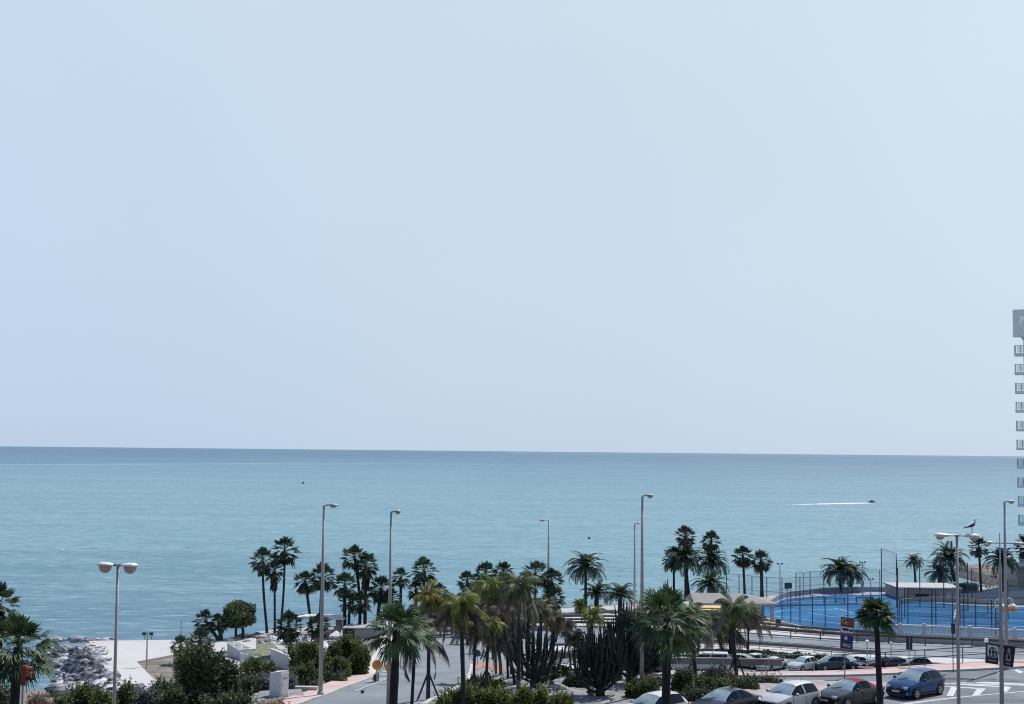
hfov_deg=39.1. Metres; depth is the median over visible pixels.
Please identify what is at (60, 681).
rock
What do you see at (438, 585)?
fan palm
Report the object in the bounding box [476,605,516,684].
feather palm
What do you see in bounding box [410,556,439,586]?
fan palm
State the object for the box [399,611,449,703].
fan palm
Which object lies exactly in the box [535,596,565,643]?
feather palm
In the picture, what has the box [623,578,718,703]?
fan palm
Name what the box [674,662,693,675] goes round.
bush
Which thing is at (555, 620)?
feather palm
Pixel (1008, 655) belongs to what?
banner
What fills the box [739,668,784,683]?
bush
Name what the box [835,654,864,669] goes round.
parked car
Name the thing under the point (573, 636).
feather palm
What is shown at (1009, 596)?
court fence
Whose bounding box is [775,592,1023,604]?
court border
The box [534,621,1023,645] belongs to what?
railing
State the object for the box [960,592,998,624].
court fence
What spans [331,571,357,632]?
fan palm
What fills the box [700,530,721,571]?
fan palm
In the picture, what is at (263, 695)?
kiosk apron
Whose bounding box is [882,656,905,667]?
parked car
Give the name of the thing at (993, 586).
floodlight mast
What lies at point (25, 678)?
traffic light
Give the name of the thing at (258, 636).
rock
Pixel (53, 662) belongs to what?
rock
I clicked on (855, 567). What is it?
date palm
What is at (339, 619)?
beach bar
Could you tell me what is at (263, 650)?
lawn
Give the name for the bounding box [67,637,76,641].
rock
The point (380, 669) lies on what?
railing
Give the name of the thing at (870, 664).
parked car
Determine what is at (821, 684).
parking paving
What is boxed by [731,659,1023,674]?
pink sidewalk
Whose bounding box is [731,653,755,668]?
parked car
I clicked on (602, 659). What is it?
candelabra cactus
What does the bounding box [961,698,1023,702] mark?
road patch
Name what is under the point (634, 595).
street lamp
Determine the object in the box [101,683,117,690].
rock
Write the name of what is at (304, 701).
kerb
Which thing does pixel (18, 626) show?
fan palm
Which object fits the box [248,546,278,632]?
fan palm
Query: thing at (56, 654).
rock
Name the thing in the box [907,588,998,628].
court fence
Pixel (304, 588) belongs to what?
fan palm
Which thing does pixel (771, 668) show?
parked car
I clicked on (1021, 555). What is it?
fan palm
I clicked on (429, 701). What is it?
kerb
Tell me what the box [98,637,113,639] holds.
rock
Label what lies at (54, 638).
rock
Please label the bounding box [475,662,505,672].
red paving
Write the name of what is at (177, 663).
bush
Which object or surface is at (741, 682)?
bush
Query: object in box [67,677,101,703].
bush
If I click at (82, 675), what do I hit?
rock
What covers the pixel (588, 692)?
rock
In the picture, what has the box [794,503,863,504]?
wake foam
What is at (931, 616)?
court fence
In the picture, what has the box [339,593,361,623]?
fan palm
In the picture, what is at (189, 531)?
sea
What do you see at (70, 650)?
rock
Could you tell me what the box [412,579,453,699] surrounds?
feather palm
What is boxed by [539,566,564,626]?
fan palm
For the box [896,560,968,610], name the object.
court fence
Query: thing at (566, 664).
pale sidewalk
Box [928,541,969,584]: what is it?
date palm
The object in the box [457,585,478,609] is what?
feather palm
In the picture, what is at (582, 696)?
gravel island
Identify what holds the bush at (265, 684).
on the ground at (160, 666)
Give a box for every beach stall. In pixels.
[952,582,969,592]
[963,583,981,592]
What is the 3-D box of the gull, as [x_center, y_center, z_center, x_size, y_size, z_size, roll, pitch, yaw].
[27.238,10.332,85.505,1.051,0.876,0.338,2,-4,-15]
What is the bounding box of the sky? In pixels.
[0,0,1023,455]
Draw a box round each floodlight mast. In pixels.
[142,632,152,668]
[777,563,782,605]
[859,561,865,596]
[985,586,990,612]
[990,575,995,605]
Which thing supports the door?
in the utility kiosk
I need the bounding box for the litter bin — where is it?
[373,674,378,681]
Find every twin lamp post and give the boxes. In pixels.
[97,562,137,703]
[934,533,979,703]
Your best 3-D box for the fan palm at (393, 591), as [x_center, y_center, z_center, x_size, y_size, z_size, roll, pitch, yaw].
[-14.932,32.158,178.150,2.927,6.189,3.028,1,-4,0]
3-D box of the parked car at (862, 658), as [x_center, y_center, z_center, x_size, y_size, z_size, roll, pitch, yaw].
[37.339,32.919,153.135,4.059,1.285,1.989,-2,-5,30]
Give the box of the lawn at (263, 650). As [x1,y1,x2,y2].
[244,642,279,657]
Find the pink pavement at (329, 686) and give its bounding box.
[277,672,372,703]
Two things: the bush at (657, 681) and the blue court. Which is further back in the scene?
the blue court
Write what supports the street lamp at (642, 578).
on the gravel island
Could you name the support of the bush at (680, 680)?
on the gravel island
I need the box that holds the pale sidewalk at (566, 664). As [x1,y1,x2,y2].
[547,662,704,673]
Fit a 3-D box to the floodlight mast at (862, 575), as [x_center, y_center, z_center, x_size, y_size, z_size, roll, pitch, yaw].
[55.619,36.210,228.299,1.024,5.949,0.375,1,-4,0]
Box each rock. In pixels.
[42,651,59,656]
[44,683,76,695]
[46,637,63,641]
[47,660,62,667]
[50,651,65,657]
[54,644,67,652]
[54,657,67,659]
[54,679,64,683]
[60,683,74,692]
[62,662,76,668]
[66,642,94,652]
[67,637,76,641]
[67,655,77,659]
[68,665,79,673]
[74,646,83,652]
[75,646,106,658]
[77,658,87,666]
[77,671,94,678]
[79,666,91,671]
[80,660,89,665]
[83,647,93,650]
[85,655,99,660]
[85,673,98,679]
[87,661,108,668]
[89,677,107,684]
[92,650,108,654]
[95,657,111,660]
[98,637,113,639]
[98,675,122,680]
[99,668,108,672]
[100,670,119,674]
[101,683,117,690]
[111,683,144,697]
[251,635,265,638]
[264,638,275,641]
[546,677,565,687]
[548,681,569,689]
[586,690,595,694]
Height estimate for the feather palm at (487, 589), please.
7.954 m
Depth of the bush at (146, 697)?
85.58 m
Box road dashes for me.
[750,634,967,645]
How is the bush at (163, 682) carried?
on the ground at (160, 666)
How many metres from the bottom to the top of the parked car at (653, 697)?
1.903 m
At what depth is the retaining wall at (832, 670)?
106.06 m
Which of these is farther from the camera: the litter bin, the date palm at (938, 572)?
the date palm at (938, 572)
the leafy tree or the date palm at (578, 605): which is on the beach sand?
the date palm at (578, 605)
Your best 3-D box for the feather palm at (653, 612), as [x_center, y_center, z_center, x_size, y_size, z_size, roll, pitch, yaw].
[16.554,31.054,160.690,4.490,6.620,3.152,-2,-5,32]
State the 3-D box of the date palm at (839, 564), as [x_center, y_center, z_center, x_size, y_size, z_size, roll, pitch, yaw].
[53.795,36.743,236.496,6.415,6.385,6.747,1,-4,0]
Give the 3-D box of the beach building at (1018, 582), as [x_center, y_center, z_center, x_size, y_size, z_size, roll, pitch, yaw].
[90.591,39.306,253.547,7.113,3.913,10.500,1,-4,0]
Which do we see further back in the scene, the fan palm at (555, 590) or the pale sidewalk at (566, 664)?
the fan palm at (555, 590)
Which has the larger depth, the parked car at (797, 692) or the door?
the door
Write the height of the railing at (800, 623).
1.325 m
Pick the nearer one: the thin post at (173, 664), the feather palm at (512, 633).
the feather palm at (512, 633)
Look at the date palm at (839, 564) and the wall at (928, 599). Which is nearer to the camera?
the wall at (928, 599)
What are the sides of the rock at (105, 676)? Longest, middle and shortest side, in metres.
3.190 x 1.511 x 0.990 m
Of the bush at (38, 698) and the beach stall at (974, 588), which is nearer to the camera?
the bush at (38, 698)
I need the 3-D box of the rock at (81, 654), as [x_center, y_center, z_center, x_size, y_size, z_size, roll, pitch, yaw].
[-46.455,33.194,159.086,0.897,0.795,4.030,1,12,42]
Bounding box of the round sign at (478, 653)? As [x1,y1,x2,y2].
[476,650,480,664]
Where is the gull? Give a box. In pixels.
[964,519,976,532]
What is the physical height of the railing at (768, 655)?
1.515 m
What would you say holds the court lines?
on the blue court
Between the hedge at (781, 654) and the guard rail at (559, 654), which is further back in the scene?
the hedge at (781, 654)
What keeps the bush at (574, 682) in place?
on the gravel island
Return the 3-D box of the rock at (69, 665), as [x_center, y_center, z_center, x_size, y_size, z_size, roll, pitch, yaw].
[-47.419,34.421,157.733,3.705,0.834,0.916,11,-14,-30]
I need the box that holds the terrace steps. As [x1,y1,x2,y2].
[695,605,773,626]
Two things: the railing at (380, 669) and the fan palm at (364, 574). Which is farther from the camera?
the fan palm at (364, 574)
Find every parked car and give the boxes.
[629,690,688,703]
[671,664,687,669]
[687,651,730,670]
[690,686,761,703]
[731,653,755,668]
[748,653,766,658]
[756,656,787,670]
[760,678,821,703]
[787,656,818,670]
[815,655,846,670]
[820,677,884,703]
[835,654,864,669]
[852,655,871,660]
[864,656,887,668]
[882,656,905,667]
[885,664,944,699]
[897,657,932,666]
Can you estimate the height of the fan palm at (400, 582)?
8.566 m
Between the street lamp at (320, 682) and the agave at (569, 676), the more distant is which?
the agave at (569, 676)
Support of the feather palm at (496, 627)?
on the gravel island
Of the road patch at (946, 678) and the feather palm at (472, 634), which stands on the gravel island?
the feather palm at (472, 634)
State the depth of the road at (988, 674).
99.49 m
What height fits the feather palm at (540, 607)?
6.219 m
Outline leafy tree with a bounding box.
[221,599,256,638]
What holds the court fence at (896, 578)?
on the beach sand
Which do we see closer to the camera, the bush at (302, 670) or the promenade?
the bush at (302, 670)
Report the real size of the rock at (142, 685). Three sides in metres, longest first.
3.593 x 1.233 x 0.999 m
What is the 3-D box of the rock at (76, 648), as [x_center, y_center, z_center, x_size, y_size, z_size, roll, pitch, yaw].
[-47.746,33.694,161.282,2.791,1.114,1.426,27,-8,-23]
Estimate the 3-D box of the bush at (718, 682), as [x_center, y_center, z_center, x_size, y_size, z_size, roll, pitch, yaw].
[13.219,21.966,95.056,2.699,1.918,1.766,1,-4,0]
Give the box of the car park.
[544,651,850,670]
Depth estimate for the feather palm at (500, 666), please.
106.30 m
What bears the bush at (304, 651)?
on the ground at (160, 666)
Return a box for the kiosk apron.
[251,689,303,703]
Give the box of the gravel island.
[436,661,698,703]
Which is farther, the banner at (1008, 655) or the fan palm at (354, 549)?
the fan palm at (354, 549)
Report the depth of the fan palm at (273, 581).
177.69 m
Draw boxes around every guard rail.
[542,649,576,658]
[671,657,781,670]
[700,639,874,652]
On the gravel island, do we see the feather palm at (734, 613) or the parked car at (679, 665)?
the feather palm at (734, 613)
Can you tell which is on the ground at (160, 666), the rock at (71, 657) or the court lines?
the rock at (71, 657)
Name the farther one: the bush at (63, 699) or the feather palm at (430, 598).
the feather palm at (430, 598)
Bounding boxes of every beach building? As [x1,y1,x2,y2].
[883,582,962,598]
[998,562,1023,587]
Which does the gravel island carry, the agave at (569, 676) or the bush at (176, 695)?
the agave at (569, 676)
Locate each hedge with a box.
[432,677,513,703]
[503,679,574,703]
[679,648,827,659]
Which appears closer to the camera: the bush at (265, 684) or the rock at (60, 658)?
the bush at (265, 684)
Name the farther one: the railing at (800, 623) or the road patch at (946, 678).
the railing at (800, 623)
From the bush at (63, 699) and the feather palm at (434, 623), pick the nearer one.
the bush at (63, 699)
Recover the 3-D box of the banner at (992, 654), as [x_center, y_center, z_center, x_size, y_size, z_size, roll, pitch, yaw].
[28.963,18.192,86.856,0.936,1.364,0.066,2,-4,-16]
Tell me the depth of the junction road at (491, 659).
148.09 m
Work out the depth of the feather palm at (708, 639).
96.28 m
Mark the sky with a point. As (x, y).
(633, 226)
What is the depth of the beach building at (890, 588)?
226.19 m
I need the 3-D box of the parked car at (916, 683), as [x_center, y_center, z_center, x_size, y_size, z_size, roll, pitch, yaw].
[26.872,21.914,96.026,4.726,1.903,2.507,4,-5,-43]
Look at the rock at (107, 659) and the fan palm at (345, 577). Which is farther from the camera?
the fan palm at (345, 577)
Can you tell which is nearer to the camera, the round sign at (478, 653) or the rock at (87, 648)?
the round sign at (478, 653)
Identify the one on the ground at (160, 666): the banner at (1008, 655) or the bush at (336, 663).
the bush at (336, 663)
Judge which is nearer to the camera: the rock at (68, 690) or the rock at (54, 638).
the rock at (68, 690)
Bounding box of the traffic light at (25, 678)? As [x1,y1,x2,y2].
[21,665,33,703]
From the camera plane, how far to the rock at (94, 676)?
140.91 m
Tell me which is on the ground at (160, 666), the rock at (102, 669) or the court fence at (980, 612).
the rock at (102, 669)
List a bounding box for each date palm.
[561,551,608,604]
[571,599,587,613]
[580,579,613,606]
[602,582,637,610]
[664,543,707,595]
[690,568,731,592]
[697,546,729,576]
[819,556,859,592]
[835,563,868,587]
[904,553,925,582]
[921,562,955,583]
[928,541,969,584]
[981,547,1021,591]
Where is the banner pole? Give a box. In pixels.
[997,533,1004,703]
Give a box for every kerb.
[293,662,383,703]
[421,664,472,703]
[569,665,1023,676]
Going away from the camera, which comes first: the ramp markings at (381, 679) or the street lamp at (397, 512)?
the street lamp at (397, 512)
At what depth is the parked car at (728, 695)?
87.51 m
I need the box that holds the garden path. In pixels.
[225,656,244,673]
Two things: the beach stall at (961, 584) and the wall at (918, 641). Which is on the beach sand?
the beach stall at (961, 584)
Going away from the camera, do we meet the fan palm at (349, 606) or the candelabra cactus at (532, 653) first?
the candelabra cactus at (532, 653)
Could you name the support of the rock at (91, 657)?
on the ground at (160, 666)
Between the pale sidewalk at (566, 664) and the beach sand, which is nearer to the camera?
the pale sidewalk at (566, 664)
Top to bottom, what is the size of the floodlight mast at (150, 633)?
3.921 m
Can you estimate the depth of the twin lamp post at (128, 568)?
71.14 m
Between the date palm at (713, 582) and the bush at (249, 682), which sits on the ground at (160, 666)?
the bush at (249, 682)
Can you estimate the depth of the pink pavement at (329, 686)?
97.94 m
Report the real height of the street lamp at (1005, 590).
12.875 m
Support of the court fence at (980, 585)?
on the beach sand
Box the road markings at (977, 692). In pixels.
[903,669,1023,703]
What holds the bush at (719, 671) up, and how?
on the gravel island
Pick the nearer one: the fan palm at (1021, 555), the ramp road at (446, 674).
the ramp road at (446, 674)
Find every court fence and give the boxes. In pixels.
[726,573,847,597]
[781,588,899,630]
[795,570,879,598]
[881,548,898,628]
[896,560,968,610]
[901,597,991,635]
[904,588,960,618]
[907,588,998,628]
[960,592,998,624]
[971,568,1003,598]
[995,608,1023,637]
[1007,580,1023,620]
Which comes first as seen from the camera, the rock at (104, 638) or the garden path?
the garden path
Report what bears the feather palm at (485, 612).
on the ground at (160, 666)
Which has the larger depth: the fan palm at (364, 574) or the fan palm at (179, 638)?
the fan palm at (364, 574)
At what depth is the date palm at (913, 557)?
252.18 m
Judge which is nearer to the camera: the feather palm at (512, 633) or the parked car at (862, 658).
the feather palm at (512, 633)
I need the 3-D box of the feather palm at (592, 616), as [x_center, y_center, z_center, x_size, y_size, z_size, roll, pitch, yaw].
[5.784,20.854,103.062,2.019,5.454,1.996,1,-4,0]
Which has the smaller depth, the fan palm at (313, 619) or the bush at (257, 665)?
the bush at (257, 665)
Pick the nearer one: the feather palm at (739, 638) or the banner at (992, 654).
the banner at (992, 654)
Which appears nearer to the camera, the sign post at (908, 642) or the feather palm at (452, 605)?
the feather palm at (452, 605)
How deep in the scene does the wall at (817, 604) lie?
215.28 m
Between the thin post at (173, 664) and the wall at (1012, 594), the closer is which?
the thin post at (173, 664)
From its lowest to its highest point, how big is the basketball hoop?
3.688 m
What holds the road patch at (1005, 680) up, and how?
on the road at (988, 674)
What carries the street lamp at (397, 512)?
on the ramp road at (446, 674)
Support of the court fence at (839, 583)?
on the beach sand
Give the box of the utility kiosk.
[269,670,288,696]
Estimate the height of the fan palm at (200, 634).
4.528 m
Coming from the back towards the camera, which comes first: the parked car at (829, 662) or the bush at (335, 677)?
the parked car at (829, 662)
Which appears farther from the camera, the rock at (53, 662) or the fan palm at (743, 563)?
the fan palm at (743, 563)
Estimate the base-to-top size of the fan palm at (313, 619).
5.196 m
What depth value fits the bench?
96.64 m
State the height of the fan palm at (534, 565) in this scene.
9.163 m
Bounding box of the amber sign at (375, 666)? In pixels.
[372,660,381,681]
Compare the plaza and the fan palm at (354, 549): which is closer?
the plaza
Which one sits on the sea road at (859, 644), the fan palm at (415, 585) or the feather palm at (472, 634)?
the fan palm at (415, 585)
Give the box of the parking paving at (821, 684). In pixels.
[688,680,887,703]
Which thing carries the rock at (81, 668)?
on the ground at (160, 666)
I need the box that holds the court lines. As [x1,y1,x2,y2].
[777,600,1014,625]
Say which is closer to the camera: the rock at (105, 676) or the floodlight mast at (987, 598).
the rock at (105, 676)
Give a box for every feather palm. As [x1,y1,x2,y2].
[408,604,432,632]
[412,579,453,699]
[426,607,455,637]
[432,600,457,634]
[435,589,491,703]
[450,621,479,644]
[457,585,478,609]
[464,609,491,689]
[471,573,504,674]
[471,611,513,689]
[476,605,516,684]
[480,601,493,659]
[483,637,509,673]
[493,570,542,689]
[494,616,515,677]
[496,589,514,674]
[508,617,535,676]
[513,599,544,678]
[533,598,554,663]
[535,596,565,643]
[543,609,565,658]
[548,618,576,643]
[562,628,585,671]
[579,604,606,631]
[644,606,674,627]
[670,602,712,687]
[696,608,725,651]
[714,592,750,677]
[717,619,749,656]
[737,602,771,653]
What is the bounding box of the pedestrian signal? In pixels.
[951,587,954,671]
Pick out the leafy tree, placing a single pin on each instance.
(240, 614)
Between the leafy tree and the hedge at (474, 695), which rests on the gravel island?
the hedge at (474, 695)
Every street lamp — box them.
[317,503,337,694]
[386,510,400,703]
[539,519,549,580]
[633,522,639,610]
[640,494,653,680]
[986,500,1023,669]
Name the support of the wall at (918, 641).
on the ground at (160, 666)
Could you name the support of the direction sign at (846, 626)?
on the road at (988, 674)
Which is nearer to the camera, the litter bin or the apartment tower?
the litter bin
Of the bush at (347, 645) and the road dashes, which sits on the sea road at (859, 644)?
the road dashes
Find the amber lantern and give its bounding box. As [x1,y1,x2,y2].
[1007,597,1016,611]
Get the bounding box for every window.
[345,629,353,636]
[915,594,928,596]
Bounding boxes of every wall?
[227,643,259,667]
[270,648,290,669]
[747,661,976,671]
[764,602,862,606]
[766,618,820,630]
[770,587,884,602]
[853,636,1023,647]
[854,622,1023,639]
[900,597,1023,604]
[961,591,1023,598]
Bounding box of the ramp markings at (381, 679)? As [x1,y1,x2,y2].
[356,653,400,690]
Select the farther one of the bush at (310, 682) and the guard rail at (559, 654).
the guard rail at (559, 654)
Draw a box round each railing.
[378,640,391,673]
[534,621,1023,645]
[555,638,1021,658]
[562,615,895,634]
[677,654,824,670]
[763,615,834,627]
[842,644,1023,669]
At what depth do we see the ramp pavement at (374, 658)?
132.44 m
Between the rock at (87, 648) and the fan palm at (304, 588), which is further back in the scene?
the fan palm at (304, 588)
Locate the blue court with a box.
[759,596,1023,636]
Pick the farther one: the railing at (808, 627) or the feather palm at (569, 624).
the railing at (808, 627)
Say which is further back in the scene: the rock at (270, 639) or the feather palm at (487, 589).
the rock at (270, 639)
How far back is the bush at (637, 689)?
93.36 m
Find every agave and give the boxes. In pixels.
[540,675,552,682]
[559,675,573,684]
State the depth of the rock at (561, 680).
97.44 m
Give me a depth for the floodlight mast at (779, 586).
214.05 m
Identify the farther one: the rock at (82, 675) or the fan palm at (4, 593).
the rock at (82, 675)
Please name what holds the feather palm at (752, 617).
on the car park
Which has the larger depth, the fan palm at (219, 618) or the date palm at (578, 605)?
the date palm at (578, 605)
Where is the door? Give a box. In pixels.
[282,673,287,694]
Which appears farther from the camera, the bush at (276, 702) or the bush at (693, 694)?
the bush at (693, 694)
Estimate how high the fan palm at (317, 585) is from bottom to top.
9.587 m
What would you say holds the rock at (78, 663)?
on the ground at (160, 666)
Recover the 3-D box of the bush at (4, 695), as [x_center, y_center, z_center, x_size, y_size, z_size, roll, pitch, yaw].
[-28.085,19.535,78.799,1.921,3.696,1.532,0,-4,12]
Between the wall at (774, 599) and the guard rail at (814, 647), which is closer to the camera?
the guard rail at (814, 647)
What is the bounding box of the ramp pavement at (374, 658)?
[354,636,391,674]
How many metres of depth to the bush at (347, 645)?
111.00 m
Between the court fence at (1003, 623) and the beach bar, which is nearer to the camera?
the beach bar
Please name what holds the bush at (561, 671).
on the gravel island
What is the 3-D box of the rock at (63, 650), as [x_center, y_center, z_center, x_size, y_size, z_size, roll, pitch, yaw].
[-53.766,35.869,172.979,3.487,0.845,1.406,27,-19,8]
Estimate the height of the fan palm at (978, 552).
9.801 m
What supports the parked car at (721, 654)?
on the car park
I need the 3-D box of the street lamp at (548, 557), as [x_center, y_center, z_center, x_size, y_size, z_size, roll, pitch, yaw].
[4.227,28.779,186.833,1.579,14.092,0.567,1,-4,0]
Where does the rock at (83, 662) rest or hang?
on the ground at (160, 666)
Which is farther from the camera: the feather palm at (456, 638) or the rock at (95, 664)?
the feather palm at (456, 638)
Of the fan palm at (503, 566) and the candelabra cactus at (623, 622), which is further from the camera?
the fan palm at (503, 566)
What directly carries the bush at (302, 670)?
on the ground at (160, 666)
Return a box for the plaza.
[89,638,255,690]
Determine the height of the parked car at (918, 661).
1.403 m
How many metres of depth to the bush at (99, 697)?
81.54 m
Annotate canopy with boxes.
[686,593,775,621]
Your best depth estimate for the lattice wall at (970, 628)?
174.16 m
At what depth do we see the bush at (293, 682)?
97.53 m
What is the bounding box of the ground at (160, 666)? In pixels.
[6,564,1023,703]
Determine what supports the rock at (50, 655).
in the sea
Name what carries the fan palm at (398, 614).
on the ground at (160, 666)
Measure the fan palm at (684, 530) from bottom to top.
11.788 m
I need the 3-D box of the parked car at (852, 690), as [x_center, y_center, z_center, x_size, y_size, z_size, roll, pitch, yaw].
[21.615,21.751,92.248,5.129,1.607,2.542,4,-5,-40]
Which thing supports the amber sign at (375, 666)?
on the ramp road at (446, 674)
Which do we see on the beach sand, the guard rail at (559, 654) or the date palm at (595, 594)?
the date palm at (595, 594)
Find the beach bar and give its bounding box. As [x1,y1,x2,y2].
[296,614,347,633]
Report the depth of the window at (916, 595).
226.13 m
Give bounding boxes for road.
[305,635,472,703]
[384,627,1023,658]
[476,641,525,667]
[580,668,1023,703]
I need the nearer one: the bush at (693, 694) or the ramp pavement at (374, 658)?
the bush at (693, 694)
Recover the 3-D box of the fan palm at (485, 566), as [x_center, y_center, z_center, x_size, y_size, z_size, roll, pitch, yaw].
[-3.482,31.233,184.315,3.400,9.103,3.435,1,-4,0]
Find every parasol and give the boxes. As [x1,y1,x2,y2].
[323,641,329,653]
[329,631,342,641]
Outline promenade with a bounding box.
[384,617,855,640]
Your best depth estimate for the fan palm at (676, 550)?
228.37 m
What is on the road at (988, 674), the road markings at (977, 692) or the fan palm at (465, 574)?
the road markings at (977, 692)
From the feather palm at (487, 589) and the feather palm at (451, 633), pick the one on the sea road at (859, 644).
the feather palm at (451, 633)
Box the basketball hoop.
[784,583,791,606]
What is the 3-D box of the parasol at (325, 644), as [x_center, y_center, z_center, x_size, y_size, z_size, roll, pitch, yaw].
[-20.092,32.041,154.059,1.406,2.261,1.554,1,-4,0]
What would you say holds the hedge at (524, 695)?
on the gravel island
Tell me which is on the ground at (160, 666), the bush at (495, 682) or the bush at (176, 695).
the bush at (176, 695)
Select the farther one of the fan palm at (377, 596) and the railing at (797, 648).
the fan palm at (377, 596)
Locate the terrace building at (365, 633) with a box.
[343,624,381,638]
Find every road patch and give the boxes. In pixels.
[889,677,974,679]
[945,679,1018,681]
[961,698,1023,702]
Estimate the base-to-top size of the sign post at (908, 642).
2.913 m
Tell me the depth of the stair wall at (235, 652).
155.30 m
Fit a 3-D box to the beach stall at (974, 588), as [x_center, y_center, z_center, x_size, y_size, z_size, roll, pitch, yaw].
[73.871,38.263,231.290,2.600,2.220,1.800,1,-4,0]
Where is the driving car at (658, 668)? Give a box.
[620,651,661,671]
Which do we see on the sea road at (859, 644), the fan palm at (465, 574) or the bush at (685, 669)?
the fan palm at (465, 574)
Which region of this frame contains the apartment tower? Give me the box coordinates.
[1013,309,1023,563]
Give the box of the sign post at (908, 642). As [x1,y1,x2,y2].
[906,635,911,668]
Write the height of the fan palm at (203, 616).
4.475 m
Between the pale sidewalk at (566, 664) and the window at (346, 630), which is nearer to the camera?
the pale sidewalk at (566, 664)
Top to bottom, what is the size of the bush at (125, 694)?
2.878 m
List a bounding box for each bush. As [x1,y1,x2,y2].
[0,681,9,703]
[25,691,54,703]
[47,687,74,703]
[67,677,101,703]
[85,681,119,703]
[112,675,139,703]
[130,680,162,703]
[148,673,179,695]
[153,681,191,703]
[169,637,199,686]
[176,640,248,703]
[192,684,258,703]
[239,653,278,677]
[239,671,264,694]
[249,670,270,690]
[251,693,290,703]
[282,658,326,681]
[284,637,327,680]
[288,671,298,688]
[297,671,324,685]
[323,650,354,676]
[323,667,350,681]
[324,627,370,674]
[458,670,506,689]
[538,657,570,679]
[565,667,589,687]
[623,671,660,697]
[644,671,661,685]
[671,663,699,691]
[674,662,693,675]
[675,681,719,700]
[696,670,732,690]
[698,660,736,680]
[725,675,760,688]
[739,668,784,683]
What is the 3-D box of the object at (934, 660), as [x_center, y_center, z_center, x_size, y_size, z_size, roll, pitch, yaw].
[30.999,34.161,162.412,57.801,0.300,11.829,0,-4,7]
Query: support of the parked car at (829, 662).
on the car park
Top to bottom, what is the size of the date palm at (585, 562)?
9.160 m
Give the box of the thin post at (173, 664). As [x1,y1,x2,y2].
[172,646,173,681]
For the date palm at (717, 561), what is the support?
on the ground at (160, 666)
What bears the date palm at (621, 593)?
on the beach sand
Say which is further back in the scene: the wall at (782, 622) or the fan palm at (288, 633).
the wall at (782, 622)
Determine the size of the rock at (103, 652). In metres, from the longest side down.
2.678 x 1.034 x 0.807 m
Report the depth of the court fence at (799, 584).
217.62 m
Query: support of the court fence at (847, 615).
on the blue court
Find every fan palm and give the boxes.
[0,581,21,652]
[0,610,62,703]
[169,634,188,658]
[187,627,214,647]
[191,608,218,639]
[207,613,229,640]
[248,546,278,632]
[264,560,285,632]
[269,535,301,625]
[272,608,305,654]
[292,570,315,629]
[303,613,332,642]
[309,561,335,612]
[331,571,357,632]
[339,544,367,623]
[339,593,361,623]
[347,589,371,623]
[352,551,378,623]
[358,600,434,703]
[367,574,394,619]
[380,587,401,632]
[392,567,410,606]
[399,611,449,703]
[406,580,421,605]
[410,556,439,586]
[435,582,449,600]
[456,570,475,591]
[473,560,496,580]
[493,562,514,580]
[519,560,549,626]
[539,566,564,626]
[540,584,566,609]
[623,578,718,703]
[661,546,683,589]
[675,525,696,599]
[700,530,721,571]
[730,545,754,593]
[749,549,772,596]
[850,594,899,703]
[967,536,988,590]
[1012,536,1023,561]
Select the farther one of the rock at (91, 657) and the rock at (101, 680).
the rock at (91, 657)
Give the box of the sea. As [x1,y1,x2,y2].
[0,446,1023,689]
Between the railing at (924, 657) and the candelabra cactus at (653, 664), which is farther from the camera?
the railing at (924, 657)
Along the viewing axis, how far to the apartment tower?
249.51 m
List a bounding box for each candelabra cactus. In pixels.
[506,626,565,687]
[568,625,627,695]
[602,599,657,682]
[644,626,662,676]
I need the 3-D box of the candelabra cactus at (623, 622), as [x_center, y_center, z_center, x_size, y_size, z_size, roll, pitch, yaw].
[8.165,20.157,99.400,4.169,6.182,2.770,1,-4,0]
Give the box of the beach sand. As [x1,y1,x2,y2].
[259,587,1023,649]
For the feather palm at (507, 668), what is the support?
on the gravel island
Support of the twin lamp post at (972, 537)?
on the road at (988, 674)
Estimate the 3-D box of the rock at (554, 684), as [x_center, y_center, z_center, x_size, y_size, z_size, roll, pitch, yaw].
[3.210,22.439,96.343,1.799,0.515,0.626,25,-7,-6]
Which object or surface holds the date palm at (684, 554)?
on the ground at (160, 666)
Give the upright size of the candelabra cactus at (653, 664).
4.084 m
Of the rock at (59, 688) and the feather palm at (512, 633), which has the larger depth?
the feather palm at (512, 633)
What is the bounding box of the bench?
[295,686,317,691]
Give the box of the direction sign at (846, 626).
[840,616,854,677]
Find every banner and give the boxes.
[985,642,998,664]
[1003,645,1015,666]
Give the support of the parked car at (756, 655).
on the car park

